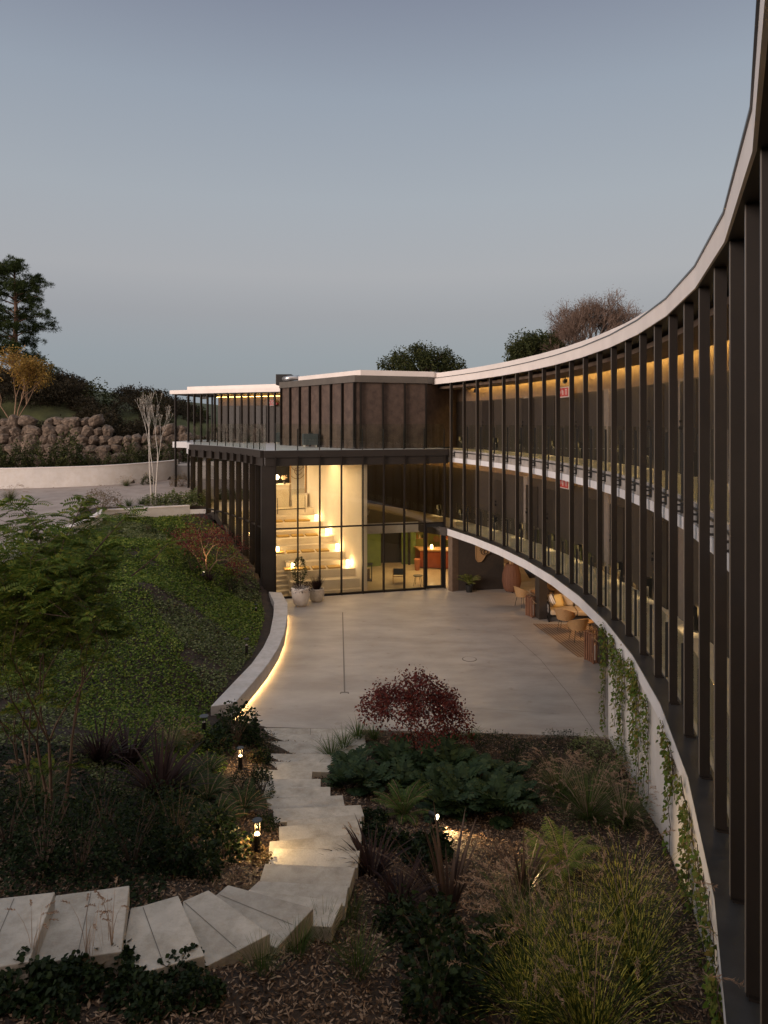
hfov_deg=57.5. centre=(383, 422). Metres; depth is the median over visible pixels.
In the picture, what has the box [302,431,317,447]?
wheeled planter box
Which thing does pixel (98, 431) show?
boulder
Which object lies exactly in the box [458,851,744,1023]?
zebra grass
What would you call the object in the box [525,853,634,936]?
zebra grass
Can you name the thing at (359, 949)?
grass tuft
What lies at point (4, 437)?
boulder
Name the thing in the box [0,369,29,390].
hill shrub
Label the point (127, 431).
hill shrub
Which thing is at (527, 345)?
evergreen oak
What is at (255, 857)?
heuchera
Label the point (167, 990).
heuchera
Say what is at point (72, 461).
hedge shrub
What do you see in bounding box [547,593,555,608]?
throw pillow
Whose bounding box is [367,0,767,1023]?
curved hotel wing
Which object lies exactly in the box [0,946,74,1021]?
heuchera
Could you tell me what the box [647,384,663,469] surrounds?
door
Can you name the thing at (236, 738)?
dark shrub
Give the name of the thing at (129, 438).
boulder
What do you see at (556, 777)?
fountain grass
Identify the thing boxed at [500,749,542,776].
rosemary shrub
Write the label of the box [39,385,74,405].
hill shrub
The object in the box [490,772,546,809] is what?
acanthus plant
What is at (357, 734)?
sedge clump
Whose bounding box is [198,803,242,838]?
leafy shrub
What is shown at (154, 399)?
hill shrub
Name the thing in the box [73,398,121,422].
hill shrub
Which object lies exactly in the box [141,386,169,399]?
hill shrub
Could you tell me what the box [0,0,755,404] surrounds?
sky
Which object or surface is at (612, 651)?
creeper
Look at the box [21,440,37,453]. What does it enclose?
boulder
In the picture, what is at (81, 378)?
hill shrub
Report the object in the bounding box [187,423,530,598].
glass hall
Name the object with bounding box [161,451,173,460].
boulder
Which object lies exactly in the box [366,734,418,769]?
acanthus plant
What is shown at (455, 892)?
flax clump
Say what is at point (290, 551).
seat cushion
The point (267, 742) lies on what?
dark shrub
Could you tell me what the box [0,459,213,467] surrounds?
gravel path
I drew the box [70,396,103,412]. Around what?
hill shrub
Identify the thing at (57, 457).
hedge shrub
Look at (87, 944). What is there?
dried flower stalks
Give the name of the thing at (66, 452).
hedge shrub
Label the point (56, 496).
driveway
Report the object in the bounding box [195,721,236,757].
leafy shrub
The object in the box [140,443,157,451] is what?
boulder
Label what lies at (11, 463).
hedge shrub
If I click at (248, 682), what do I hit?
curved bench
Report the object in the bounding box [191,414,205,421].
hill shrub
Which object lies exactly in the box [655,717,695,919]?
creeper
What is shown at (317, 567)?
seat cushion
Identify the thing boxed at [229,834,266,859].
heuchera
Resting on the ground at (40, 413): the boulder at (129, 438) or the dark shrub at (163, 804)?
the dark shrub at (163, 804)
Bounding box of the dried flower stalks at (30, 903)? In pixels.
[6,899,58,955]
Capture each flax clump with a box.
[56,708,146,771]
[78,709,174,771]
[95,721,228,812]
[197,568,220,581]
[319,813,418,892]
[356,847,449,913]
[373,801,495,914]
[486,825,571,894]
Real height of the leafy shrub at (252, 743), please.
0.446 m
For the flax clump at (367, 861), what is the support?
on the bark mulch
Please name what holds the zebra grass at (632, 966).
on the bark mulch
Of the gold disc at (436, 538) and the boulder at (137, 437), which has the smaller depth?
the gold disc at (436, 538)
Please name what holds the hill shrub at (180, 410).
on the ground at (40, 413)
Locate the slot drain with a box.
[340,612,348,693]
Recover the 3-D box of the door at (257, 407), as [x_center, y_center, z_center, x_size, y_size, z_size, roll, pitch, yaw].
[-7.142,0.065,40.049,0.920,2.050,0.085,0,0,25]
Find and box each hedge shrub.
[0,441,6,467]
[0,447,8,467]
[5,437,34,467]
[8,453,31,467]
[20,435,47,466]
[38,354,61,378]
[44,425,86,466]
[46,444,65,466]
[59,449,80,466]
[77,377,115,405]
[82,448,101,465]
[101,450,122,464]
[117,438,141,463]
[127,449,144,462]
[133,389,163,412]
[139,437,162,461]
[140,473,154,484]
[159,440,179,463]
[181,437,192,462]
[192,406,210,418]
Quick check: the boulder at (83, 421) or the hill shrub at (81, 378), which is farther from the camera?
the hill shrub at (81, 378)
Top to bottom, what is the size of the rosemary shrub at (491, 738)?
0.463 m
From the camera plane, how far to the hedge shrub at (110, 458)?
44.63 m
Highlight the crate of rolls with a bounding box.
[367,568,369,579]
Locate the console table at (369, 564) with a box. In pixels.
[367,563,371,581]
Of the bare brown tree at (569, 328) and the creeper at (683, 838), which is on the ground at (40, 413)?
the bare brown tree at (569, 328)
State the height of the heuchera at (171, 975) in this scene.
0.272 m
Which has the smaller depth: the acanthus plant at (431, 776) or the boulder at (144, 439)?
the acanthus plant at (431, 776)
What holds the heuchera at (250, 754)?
on the ground at (40, 413)
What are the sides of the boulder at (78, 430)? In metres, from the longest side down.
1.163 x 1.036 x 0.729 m
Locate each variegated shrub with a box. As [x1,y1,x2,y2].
[141,493,163,505]
[158,488,188,505]
[179,486,211,507]
[564,728,613,765]
[582,732,629,779]
[607,746,633,788]
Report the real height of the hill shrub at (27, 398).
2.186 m
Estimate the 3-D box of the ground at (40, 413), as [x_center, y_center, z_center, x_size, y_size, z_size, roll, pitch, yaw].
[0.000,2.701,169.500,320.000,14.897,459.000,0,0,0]
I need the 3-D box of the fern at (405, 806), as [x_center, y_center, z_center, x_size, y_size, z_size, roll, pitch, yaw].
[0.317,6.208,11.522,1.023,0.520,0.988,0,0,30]
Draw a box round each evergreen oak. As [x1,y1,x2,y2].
[376,340,467,371]
[502,327,568,361]
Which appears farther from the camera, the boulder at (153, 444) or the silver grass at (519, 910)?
the boulder at (153, 444)
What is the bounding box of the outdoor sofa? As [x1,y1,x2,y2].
[547,594,589,621]
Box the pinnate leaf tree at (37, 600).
[0,494,186,822]
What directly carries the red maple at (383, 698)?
on the ground at (40, 413)
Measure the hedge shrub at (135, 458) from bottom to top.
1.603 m
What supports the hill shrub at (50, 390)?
on the ground at (40, 413)
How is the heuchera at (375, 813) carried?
on the bark mulch
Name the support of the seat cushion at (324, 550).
on the glass hall
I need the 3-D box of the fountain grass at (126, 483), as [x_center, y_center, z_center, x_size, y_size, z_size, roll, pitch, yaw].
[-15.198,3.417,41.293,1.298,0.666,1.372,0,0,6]
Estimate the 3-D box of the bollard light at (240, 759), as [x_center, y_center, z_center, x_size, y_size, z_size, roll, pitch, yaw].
[-2.677,6.313,13.050,0.132,0.520,0.132,0,0,0]
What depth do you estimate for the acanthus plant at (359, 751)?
13.89 m
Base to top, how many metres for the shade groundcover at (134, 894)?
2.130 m
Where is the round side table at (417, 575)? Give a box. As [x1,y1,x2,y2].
[413,574,422,586]
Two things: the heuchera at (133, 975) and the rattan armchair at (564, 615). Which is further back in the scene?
the rattan armchair at (564, 615)
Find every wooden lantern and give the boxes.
[525,595,536,617]
[584,629,597,663]
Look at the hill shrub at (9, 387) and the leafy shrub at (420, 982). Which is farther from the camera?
the hill shrub at (9, 387)
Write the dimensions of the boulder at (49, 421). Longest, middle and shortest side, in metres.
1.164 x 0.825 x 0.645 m
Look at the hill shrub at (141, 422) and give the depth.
53.82 m
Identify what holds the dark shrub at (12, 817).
on the ground at (40, 413)
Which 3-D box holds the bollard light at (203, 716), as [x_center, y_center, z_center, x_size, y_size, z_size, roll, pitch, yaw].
[-3.780,6.380,14.700,0.198,0.460,0.198,0,0,0]
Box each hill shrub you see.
[0,366,11,386]
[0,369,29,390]
[0,378,21,394]
[0,378,38,404]
[16,384,62,408]
[25,379,73,403]
[28,377,58,390]
[35,382,68,399]
[36,414,64,428]
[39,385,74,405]
[50,368,76,385]
[53,376,90,399]
[56,369,85,388]
[61,378,86,397]
[65,393,97,410]
[66,371,89,387]
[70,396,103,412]
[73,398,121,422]
[78,409,104,423]
[81,413,119,436]
[82,405,122,427]
[97,422,135,445]
[109,392,147,413]
[110,383,136,397]
[116,382,145,399]
[118,418,149,435]
[121,416,150,431]
[124,386,152,403]
[131,389,160,405]
[134,426,152,434]
[135,421,162,435]
[136,386,163,398]
[138,404,173,423]
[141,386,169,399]
[144,395,167,404]
[148,394,186,415]
[164,401,186,414]
[165,393,184,412]
[171,397,192,412]
[172,396,199,413]
[181,411,199,421]
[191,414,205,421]
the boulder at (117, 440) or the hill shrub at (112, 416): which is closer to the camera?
the boulder at (117, 440)
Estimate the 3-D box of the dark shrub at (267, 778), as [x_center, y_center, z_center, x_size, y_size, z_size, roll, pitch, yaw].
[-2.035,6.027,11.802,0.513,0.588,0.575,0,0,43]
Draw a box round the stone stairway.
[0,728,365,986]
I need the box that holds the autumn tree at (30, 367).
[0,344,55,417]
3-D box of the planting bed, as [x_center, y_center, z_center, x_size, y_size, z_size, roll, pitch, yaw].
[-11.974,4.320,34.165,7.377,0.360,3.406,0,0,-43]
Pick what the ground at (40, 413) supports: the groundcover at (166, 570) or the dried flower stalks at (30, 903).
the groundcover at (166, 570)
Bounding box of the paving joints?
[464,635,595,733]
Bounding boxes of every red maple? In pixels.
[158,510,250,580]
[353,664,476,753]
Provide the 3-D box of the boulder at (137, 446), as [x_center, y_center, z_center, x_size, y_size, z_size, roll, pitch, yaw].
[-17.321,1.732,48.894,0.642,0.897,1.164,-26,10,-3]
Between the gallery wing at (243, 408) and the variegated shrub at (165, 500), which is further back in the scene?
the gallery wing at (243, 408)
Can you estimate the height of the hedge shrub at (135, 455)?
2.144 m
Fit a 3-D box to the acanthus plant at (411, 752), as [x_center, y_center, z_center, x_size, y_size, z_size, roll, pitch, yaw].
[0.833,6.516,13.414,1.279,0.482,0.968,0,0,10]
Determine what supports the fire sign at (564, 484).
attached to the curved hotel wing at (643, 538)
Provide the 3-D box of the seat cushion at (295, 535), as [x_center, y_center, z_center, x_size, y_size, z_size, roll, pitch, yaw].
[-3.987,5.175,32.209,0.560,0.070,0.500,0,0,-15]
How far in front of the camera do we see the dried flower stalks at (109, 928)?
5.91 m
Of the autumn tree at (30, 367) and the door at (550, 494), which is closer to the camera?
the door at (550, 494)
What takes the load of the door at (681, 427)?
in the curved hotel wing at (643, 538)
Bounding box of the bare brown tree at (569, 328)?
[535,284,642,350]
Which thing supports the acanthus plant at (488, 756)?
on the bark mulch
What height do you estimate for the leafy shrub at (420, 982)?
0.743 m
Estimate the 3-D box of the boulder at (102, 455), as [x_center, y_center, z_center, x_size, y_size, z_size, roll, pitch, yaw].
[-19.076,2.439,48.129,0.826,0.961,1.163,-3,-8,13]
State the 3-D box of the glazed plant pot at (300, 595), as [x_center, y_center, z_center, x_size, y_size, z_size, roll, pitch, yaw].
[-3.119,6.061,26.807,0.988,1.879,1.001,0,0,0]
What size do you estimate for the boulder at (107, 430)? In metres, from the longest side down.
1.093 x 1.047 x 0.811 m
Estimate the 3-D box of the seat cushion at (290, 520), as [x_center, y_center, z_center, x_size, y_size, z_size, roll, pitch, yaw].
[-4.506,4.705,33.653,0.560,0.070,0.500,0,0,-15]
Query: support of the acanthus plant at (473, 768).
on the bark mulch
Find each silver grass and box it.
[454,846,597,968]
[462,891,623,1023]
[467,838,563,932]
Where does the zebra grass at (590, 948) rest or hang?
on the bark mulch
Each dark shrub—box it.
[0,767,55,854]
[3,780,88,883]
[38,792,122,886]
[72,759,140,838]
[91,784,176,878]
[125,766,188,836]
[138,516,156,532]
[145,778,209,852]
[164,521,179,536]
[183,553,201,572]
[217,699,259,750]
[220,576,238,592]
[229,761,255,795]
[248,766,274,797]
[255,727,279,753]
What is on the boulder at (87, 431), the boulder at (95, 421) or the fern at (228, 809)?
the boulder at (95, 421)
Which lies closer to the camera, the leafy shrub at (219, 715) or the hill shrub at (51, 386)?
the leafy shrub at (219, 715)
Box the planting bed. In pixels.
[73,504,205,521]
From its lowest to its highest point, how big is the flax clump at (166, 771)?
0.879 m
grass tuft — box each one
[230,932,291,977]
[270,914,328,959]
[309,895,349,941]
[321,915,394,981]
[341,884,372,925]
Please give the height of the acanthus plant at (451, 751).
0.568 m
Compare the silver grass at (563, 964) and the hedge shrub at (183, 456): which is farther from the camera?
the hedge shrub at (183, 456)
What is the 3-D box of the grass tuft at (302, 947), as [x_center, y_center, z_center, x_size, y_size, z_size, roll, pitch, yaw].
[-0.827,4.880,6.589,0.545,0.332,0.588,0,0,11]
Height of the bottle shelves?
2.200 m
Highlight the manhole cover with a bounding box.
[462,657,476,661]
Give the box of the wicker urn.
[502,561,520,592]
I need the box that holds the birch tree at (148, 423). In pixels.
[135,391,171,504]
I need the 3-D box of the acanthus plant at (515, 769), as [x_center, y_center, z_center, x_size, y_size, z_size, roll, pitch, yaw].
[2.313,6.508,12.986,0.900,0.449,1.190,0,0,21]
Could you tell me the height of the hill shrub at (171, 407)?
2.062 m
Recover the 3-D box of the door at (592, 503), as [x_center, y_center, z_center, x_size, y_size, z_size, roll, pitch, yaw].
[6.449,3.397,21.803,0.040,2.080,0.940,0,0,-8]
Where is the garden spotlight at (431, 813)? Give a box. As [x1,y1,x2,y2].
[428,810,438,823]
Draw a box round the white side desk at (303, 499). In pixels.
[292,493,307,506]
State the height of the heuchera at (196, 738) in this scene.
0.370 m
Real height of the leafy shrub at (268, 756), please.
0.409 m
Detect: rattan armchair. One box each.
[514,586,529,607]
[554,609,575,630]
[566,619,588,642]
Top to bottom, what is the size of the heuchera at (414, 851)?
0.347 m
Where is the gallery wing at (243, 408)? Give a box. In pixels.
[170,384,279,487]
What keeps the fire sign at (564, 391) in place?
attached to the curved hotel wing at (643, 538)
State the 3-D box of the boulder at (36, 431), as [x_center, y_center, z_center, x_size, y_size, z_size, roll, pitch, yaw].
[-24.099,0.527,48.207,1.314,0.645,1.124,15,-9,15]
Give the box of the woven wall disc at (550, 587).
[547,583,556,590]
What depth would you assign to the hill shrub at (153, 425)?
53.53 m
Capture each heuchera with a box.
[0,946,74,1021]
[6,962,83,1023]
[43,949,108,1004]
[76,938,140,985]
[97,959,163,1013]
[117,970,189,1023]
[157,942,207,989]
[169,965,227,1017]
[175,728,205,750]
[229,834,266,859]
[244,748,266,762]
[244,850,272,867]
[359,819,388,847]
[363,806,388,825]
[377,827,414,856]
[400,840,437,873]
[405,824,455,861]
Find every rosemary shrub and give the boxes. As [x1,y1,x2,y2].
[474,729,525,756]
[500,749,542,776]
[508,739,558,768]
[541,728,583,755]
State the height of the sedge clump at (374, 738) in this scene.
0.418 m
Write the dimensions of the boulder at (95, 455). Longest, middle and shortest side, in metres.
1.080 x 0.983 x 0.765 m
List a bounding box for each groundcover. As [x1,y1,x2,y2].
[0,513,264,793]
[0,740,216,980]
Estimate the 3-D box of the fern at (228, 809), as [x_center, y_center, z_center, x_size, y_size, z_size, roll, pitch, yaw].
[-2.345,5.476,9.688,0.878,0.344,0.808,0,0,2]
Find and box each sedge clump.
[123,499,133,506]
[312,731,351,754]
[330,724,363,749]
[344,717,373,739]
[361,721,388,741]
[459,721,484,739]
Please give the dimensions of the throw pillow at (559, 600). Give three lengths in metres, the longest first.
0.440 x 0.440 x 0.160 m
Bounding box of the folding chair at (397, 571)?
[393,568,405,583]
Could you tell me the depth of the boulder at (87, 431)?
48.25 m
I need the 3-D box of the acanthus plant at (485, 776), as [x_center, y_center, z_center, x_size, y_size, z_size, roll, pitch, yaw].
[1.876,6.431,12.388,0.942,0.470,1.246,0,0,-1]
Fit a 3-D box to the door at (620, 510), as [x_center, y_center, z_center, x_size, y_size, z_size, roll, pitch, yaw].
[6.612,3.397,19.948,0.100,2.080,0.940,0,0,-4]
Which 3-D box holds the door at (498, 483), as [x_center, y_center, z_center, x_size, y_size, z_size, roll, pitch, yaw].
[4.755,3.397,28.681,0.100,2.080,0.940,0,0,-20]
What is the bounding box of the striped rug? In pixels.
[534,624,596,656]
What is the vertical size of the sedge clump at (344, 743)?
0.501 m
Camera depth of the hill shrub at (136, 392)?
63.34 m
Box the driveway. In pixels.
[0,478,219,546]
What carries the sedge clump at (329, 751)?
on the bark mulch
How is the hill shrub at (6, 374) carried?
on the ground at (40, 413)
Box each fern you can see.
[172,759,223,791]
[180,769,233,811]
[185,793,247,833]
[190,751,230,778]
[216,777,276,812]
[371,779,432,825]
[456,574,480,592]
[516,816,604,889]
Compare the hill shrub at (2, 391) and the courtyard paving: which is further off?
the hill shrub at (2, 391)
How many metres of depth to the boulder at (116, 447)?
48.17 m
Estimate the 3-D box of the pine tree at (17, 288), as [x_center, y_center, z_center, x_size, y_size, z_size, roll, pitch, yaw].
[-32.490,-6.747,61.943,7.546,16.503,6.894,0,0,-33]
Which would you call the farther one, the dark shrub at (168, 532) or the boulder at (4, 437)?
the boulder at (4, 437)
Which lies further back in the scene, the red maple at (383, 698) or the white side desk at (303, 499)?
the white side desk at (303, 499)
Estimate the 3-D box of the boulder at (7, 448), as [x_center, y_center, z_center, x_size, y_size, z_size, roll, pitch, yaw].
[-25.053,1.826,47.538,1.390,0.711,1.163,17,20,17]
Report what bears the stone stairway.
on the ground at (40, 413)
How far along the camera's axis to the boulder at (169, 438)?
49.81 m
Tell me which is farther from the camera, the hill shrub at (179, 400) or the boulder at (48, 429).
the hill shrub at (179, 400)
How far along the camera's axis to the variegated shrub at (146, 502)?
34.97 m
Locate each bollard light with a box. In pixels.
[199,714,208,729]
[237,746,243,769]
[244,638,248,655]
[252,817,261,854]
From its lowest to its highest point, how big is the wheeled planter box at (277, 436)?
0.728 m
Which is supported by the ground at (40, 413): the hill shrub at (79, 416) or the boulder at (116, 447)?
the hill shrub at (79, 416)
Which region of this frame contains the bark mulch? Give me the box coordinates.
[0,723,719,1023]
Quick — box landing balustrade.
[276,488,305,513]
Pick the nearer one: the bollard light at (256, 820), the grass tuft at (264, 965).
the grass tuft at (264, 965)
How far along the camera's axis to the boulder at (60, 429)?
48.18 m
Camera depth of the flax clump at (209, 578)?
25.84 m
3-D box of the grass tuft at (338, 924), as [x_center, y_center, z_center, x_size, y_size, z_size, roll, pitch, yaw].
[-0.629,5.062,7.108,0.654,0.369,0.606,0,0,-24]
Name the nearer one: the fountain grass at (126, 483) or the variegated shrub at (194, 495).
the variegated shrub at (194, 495)
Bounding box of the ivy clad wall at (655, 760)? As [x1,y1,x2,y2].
[608,640,723,1023]
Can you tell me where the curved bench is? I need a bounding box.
[211,592,287,717]
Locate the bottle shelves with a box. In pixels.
[416,533,447,546]
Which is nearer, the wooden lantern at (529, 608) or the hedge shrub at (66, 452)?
the wooden lantern at (529, 608)
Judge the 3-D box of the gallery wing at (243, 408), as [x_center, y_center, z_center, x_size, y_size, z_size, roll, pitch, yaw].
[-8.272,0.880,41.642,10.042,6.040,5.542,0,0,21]
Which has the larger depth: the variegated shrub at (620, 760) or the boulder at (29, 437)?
the boulder at (29, 437)
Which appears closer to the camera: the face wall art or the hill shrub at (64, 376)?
the face wall art
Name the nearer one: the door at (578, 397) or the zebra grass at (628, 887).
the zebra grass at (628, 887)
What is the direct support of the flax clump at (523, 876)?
on the ground at (40, 413)
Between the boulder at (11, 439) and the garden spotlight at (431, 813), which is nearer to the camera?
the garden spotlight at (431, 813)
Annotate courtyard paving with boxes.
[235,578,608,738]
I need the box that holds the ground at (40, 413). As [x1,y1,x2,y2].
[0,389,721,1023]
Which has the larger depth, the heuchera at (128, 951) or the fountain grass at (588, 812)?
the fountain grass at (588, 812)
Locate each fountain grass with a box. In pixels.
[0,749,83,820]
[1,484,25,499]
[116,476,136,485]
[142,716,199,757]
[518,741,609,809]
[526,752,643,836]
[563,745,640,803]
[578,769,660,837]
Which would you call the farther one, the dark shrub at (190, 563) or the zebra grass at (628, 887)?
the dark shrub at (190, 563)
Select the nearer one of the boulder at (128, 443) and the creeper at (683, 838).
the creeper at (683, 838)
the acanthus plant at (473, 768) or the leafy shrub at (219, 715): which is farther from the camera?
the leafy shrub at (219, 715)
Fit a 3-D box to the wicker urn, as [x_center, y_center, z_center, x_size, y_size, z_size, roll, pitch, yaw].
[5.292,6.183,29.028,0.799,1.634,0.799,0,0,0]
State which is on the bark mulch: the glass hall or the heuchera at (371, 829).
the heuchera at (371, 829)
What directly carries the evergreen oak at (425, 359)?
on the ground at (40, 413)
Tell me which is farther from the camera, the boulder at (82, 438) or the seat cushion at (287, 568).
the boulder at (82, 438)
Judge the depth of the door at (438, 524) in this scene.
29.46 m
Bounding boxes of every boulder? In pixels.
[0,418,7,425]
[0,426,11,433]
[0,433,10,444]
[4,444,21,454]
[7,414,20,427]
[8,436,15,443]
[9,427,20,436]
[13,435,22,445]
[17,415,38,426]
[20,426,26,435]
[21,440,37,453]
[22,433,40,443]
[25,425,41,435]
[27,455,41,465]
[38,435,47,444]
[41,423,56,436]
[43,442,54,452]
[44,417,54,425]
[48,433,57,443]
[52,417,62,425]
[54,423,70,436]
[61,417,80,427]
[63,434,76,443]
[70,426,82,435]
[72,442,86,453]
[76,434,90,444]
[80,417,89,425]
[81,425,94,436]
[82,445,96,453]
[88,414,104,428]
[88,435,98,444]
[89,453,100,464]
[94,427,102,436]
[94,445,110,454]
[98,435,110,445]
[99,452,111,464]
[102,424,113,436]
[107,436,122,445]
[110,444,124,452]
[110,452,126,462]
[122,435,131,444]
[123,442,131,452]
[131,433,142,445]
[131,442,140,452]
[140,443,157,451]
[141,433,150,443]
[150,435,164,444]
[153,425,161,435]
[158,443,169,451]
[161,423,173,436]
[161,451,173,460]
[164,434,177,444]
[169,445,183,451]
[177,425,186,435]
[177,432,192,440]
[177,452,182,461]
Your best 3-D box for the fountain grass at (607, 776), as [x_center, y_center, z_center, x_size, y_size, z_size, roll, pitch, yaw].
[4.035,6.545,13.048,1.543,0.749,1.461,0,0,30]
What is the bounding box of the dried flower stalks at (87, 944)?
[62,893,112,964]
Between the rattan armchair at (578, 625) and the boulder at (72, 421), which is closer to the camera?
the rattan armchair at (578, 625)
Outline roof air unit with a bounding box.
[276,374,298,385]
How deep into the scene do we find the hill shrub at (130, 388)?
64.11 m
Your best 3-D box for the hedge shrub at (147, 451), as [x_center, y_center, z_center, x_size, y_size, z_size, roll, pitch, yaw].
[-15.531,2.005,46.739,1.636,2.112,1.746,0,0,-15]
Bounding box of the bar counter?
[414,546,447,568]
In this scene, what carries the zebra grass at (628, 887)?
on the ground at (40, 413)
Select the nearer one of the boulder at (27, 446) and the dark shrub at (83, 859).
the dark shrub at (83, 859)
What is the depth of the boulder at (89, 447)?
47.71 m
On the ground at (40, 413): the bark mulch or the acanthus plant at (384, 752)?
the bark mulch
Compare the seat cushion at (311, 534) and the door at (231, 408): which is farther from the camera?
the door at (231, 408)
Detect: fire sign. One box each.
[560,387,568,397]
[560,480,568,488]
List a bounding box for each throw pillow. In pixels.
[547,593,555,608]
[553,594,563,606]
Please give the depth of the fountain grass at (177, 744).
13.29 m
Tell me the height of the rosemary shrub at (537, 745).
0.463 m
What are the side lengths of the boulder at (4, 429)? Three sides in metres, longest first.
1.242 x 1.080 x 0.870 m
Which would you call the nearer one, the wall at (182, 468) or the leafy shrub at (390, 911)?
the leafy shrub at (390, 911)
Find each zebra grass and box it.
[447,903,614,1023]
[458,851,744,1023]
[477,831,684,1008]
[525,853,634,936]
[533,825,717,1023]
[538,818,698,933]
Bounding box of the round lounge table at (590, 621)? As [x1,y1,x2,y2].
[579,619,593,635]
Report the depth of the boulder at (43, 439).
47.77 m
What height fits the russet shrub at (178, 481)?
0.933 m
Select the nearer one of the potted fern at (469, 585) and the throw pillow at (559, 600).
the throw pillow at (559, 600)
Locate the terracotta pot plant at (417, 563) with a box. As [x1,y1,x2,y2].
[414,558,419,570]
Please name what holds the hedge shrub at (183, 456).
on the ground at (40, 413)
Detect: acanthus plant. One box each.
[321,755,373,795]
[330,743,372,768]
[343,759,402,796]
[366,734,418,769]
[372,754,429,795]
[395,763,463,807]
[396,742,453,772]
[414,730,475,766]
[415,783,476,823]
[431,755,490,794]
[436,770,495,813]
[445,772,538,830]
[462,765,512,811]
[463,750,511,777]
[489,759,532,788]
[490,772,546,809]
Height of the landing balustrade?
1.150 m
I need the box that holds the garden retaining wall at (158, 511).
[1,505,211,561]
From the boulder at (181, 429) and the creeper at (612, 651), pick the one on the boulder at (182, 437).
the boulder at (181, 429)
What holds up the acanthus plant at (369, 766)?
on the ground at (40, 413)
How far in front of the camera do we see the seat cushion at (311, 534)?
32.21 m
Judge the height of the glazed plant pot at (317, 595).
1.061 m
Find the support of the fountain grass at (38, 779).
on the ground at (40, 413)
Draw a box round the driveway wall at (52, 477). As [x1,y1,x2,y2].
[0,460,177,488]
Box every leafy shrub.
[137,820,203,878]
[172,833,227,884]
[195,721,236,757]
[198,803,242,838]
[201,814,254,865]
[214,700,268,743]
[243,729,265,747]
[250,763,272,781]
[251,744,275,764]
[254,807,280,832]
[370,883,425,945]
[384,890,471,978]
[396,929,487,1023]
[439,925,515,1018]
[464,910,534,986]
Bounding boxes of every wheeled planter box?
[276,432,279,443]
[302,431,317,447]
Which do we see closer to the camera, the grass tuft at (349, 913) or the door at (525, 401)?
the grass tuft at (349, 913)
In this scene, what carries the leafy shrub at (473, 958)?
on the ground at (40, 413)
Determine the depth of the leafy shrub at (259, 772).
12.62 m
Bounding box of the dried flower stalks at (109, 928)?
[85,877,128,948]
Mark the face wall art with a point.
(480, 553)
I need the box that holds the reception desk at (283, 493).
[276,483,290,506]
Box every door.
[229,406,239,441]
[253,406,265,441]
[381,533,400,562]
[426,523,440,588]
[441,523,443,587]
[482,400,493,449]
[494,479,501,530]
[521,398,533,453]
[525,485,537,542]
[546,396,554,455]
[546,488,555,548]
[575,393,588,458]
[588,498,596,567]
[609,504,624,581]
[617,389,624,463]
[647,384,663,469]
[651,517,667,609]
[679,379,697,476]
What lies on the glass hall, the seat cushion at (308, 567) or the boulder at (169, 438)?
the seat cushion at (308, 567)
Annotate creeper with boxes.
[598,621,625,766]
[623,657,649,811]
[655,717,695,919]
[687,838,723,1023]
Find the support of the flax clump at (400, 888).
on the bark mulch
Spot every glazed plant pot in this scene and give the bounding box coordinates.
[291,556,314,606]
[309,574,325,601]
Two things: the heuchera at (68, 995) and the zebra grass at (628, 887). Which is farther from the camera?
the zebra grass at (628, 887)
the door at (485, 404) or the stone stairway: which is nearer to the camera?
the stone stairway
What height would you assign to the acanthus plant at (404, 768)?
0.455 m
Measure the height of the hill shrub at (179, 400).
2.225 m
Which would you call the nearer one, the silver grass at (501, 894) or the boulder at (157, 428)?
the silver grass at (501, 894)
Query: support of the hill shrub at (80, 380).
on the ground at (40, 413)
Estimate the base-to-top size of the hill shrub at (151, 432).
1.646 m
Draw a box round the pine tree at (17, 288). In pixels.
[0,254,62,373]
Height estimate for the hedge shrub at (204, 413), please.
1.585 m
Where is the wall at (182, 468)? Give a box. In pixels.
[177,465,205,480]
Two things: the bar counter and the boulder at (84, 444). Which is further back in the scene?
the boulder at (84, 444)
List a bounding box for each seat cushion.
[276,534,289,537]
[283,567,296,570]
[284,519,296,521]
[286,550,299,553]
[291,534,303,536]
[296,566,310,569]
[301,549,314,552]
[305,533,317,535]
[311,565,325,569]
[315,548,329,551]
[326,564,339,568]
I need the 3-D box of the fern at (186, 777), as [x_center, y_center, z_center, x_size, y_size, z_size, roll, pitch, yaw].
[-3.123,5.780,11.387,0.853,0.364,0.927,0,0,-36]
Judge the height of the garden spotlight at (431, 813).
0.245 m
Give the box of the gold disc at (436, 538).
[433,536,439,541]
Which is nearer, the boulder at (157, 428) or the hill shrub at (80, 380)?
the boulder at (157, 428)
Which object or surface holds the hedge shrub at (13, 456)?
on the ground at (40, 413)
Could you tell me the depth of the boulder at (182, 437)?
50.20 m
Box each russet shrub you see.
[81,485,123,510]
[169,471,190,486]
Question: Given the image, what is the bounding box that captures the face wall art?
[475,546,490,561]

